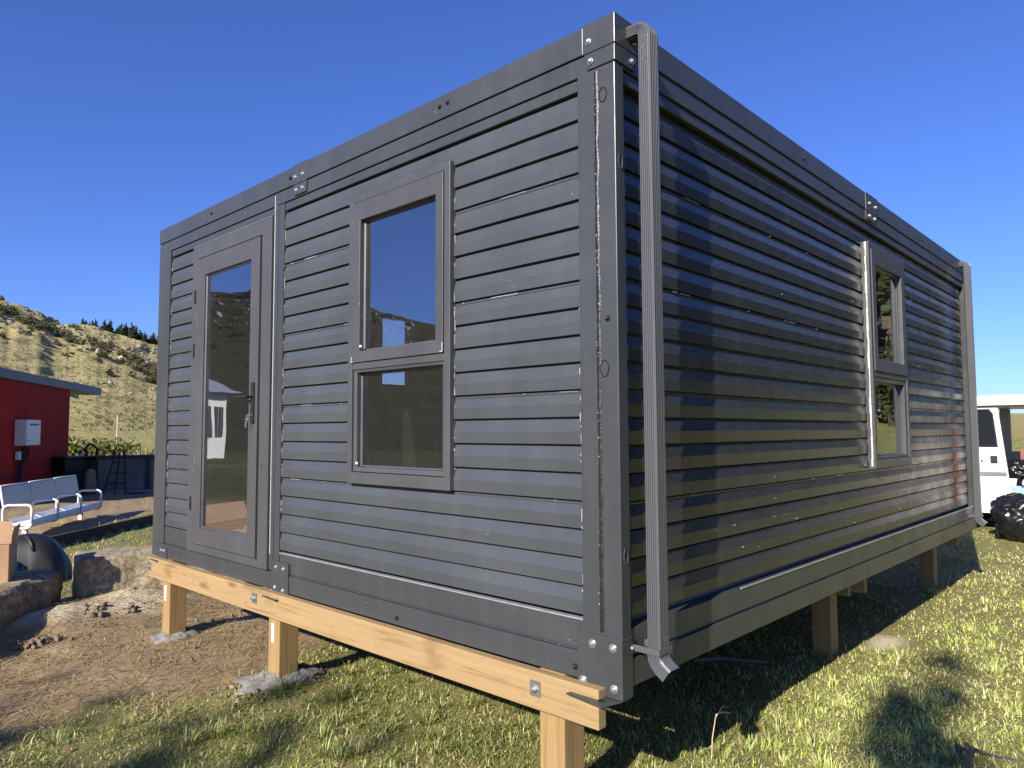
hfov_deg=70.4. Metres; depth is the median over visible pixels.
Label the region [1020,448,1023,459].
load carton
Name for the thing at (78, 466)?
black bin
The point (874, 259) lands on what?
window
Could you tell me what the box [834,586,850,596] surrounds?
timber beam
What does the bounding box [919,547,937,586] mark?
timber post
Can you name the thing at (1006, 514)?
rubbish bag
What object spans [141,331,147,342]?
ridge conifer
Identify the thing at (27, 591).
stone block
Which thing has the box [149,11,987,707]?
cabin
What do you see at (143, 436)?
hills
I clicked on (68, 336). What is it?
hill scrub
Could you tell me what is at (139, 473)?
dumpster
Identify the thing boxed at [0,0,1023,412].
sky
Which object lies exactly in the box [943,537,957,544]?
timber beam
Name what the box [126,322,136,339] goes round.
ridge conifer
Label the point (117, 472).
rusty frame
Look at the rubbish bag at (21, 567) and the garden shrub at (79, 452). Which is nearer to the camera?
the rubbish bag at (21, 567)
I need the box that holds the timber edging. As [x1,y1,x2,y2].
[49,514,152,543]
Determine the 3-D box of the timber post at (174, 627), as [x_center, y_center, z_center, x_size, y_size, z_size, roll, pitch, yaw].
[-2.481,1.629,5.352,0.342,0.677,0.372,-4,-5,43]
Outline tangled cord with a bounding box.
[954,740,1023,767]
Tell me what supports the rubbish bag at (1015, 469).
in the parked van
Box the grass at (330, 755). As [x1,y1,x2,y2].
[0,439,1023,767]
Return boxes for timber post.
[149,559,200,643]
[233,589,324,694]
[540,667,584,767]
[812,594,837,654]
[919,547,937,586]
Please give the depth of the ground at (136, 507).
4.34 m
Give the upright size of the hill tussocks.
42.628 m
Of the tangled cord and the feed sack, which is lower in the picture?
the tangled cord
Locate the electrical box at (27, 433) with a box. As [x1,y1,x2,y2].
[0,420,40,482]
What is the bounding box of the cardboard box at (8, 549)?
[0,521,20,582]
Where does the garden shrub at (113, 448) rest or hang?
on the ground at (136, 507)
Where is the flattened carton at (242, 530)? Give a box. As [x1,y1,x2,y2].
[233,525,245,532]
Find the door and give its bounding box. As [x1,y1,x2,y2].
[189,216,273,557]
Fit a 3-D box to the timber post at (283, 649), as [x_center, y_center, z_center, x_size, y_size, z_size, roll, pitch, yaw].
[-1.394,1.528,4.278,0.359,0.625,0.547,-4,-5,43]
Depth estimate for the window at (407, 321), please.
7.37 m
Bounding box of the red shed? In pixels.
[0,367,100,503]
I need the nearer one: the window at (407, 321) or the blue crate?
the window at (407, 321)
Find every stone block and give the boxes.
[0,569,63,630]
[71,545,248,600]
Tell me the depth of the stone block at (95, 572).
6.26 m
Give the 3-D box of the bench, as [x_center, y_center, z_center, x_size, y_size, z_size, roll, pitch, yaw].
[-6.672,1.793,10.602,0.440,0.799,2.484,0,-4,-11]
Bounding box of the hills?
[0,300,1023,454]
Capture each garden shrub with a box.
[68,435,140,455]
[68,438,83,455]
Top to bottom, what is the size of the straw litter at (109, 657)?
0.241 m
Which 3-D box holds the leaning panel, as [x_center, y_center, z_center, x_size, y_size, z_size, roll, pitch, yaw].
[-0.607,0.562,4.043,0.519,1.060,0.020,-4,-5,43]
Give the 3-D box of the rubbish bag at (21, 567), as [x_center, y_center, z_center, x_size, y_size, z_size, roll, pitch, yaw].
[-4.819,1.815,6.852,0.457,0.283,0.410,2,-4,-31]
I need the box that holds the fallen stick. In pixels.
[693,656,767,662]
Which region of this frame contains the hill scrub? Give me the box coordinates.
[0,295,156,383]
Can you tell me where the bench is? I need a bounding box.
[0,475,101,533]
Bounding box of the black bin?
[52,443,97,493]
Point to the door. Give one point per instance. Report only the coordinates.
(247, 253)
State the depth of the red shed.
16.62 m
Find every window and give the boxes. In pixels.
[347,160,457,490]
[382,315,410,386]
[858,241,911,468]
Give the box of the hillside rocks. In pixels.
[0,301,156,395]
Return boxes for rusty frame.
[102,452,144,493]
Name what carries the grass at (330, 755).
on the ground at (136, 507)
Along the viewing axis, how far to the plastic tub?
7.28 m
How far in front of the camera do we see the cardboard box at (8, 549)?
5.55 m
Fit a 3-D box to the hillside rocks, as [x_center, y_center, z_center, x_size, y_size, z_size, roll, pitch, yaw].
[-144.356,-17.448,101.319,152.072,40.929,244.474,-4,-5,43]
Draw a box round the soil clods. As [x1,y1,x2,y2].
[0,587,361,737]
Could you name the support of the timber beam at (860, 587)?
attached to the timber post at (824, 625)
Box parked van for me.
[977,394,1023,519]
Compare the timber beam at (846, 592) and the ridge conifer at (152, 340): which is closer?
the timber beam at (846, 592)
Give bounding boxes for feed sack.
[84,469,96,493]
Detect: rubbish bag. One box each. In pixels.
[16,561,27,570]
[989,492,1023,541]
[1007,460,1023,478]
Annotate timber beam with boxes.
[146,556,605,730]
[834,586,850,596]
[850,579,866,592]
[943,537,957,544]
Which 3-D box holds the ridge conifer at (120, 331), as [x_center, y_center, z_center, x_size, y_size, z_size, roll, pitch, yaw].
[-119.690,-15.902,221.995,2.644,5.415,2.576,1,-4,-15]
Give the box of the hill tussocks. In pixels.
[0,310,156,430]
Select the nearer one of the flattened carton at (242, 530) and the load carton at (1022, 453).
the flattened carton at (242, 530)
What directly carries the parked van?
on the ground at (136, 507)
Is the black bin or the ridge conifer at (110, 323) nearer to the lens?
the black bin
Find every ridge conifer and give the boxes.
[101,320,108,331]
[107,320,114,332]
[117,323,124,334]
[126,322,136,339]
[136,330,142,340]
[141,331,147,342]
[148,333,157,344]
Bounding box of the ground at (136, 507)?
[0,439,1023,767]
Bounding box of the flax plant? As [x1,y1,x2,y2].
[130,440,154,454]
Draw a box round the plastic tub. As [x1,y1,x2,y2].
[17,533,71,580]
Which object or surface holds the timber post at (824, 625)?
on the ground at (136, 507)
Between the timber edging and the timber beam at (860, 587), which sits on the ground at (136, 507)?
the timber edging
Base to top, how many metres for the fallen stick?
0.035 m
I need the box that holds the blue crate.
[1011,486,1023,493]
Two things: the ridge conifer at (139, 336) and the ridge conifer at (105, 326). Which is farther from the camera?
the ridge conifer at (139, 336)
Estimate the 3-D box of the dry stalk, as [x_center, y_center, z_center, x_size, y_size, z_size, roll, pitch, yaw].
[0.944,1.589,3.278,0.115,0.257,0.012,1,-4,-17]
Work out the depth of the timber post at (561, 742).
2.80 m
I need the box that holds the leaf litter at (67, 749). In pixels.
[2,559,1023,767]
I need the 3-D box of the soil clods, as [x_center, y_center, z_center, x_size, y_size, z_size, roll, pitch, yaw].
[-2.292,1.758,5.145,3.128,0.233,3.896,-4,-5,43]
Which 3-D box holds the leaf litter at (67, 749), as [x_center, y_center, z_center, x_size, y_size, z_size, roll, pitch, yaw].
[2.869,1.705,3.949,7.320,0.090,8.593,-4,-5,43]
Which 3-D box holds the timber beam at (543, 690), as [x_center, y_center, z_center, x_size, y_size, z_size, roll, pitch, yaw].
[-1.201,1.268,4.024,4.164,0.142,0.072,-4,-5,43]
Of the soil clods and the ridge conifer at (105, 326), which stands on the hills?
the ridge conifer at (105, 326)
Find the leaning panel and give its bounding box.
[377,390,417,466]
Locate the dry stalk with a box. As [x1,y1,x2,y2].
[711,706,731,758]
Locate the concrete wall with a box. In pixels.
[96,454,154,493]
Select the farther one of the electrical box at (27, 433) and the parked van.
the electrical box at (27, 433)
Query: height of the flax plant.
1.202 m
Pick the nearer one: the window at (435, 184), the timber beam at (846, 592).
the window at (435, 184)
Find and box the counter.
[208,461,247,529]
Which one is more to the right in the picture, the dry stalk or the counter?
the dry stalk
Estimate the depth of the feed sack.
17.65 m
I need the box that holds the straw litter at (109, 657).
[0,582,435,742]

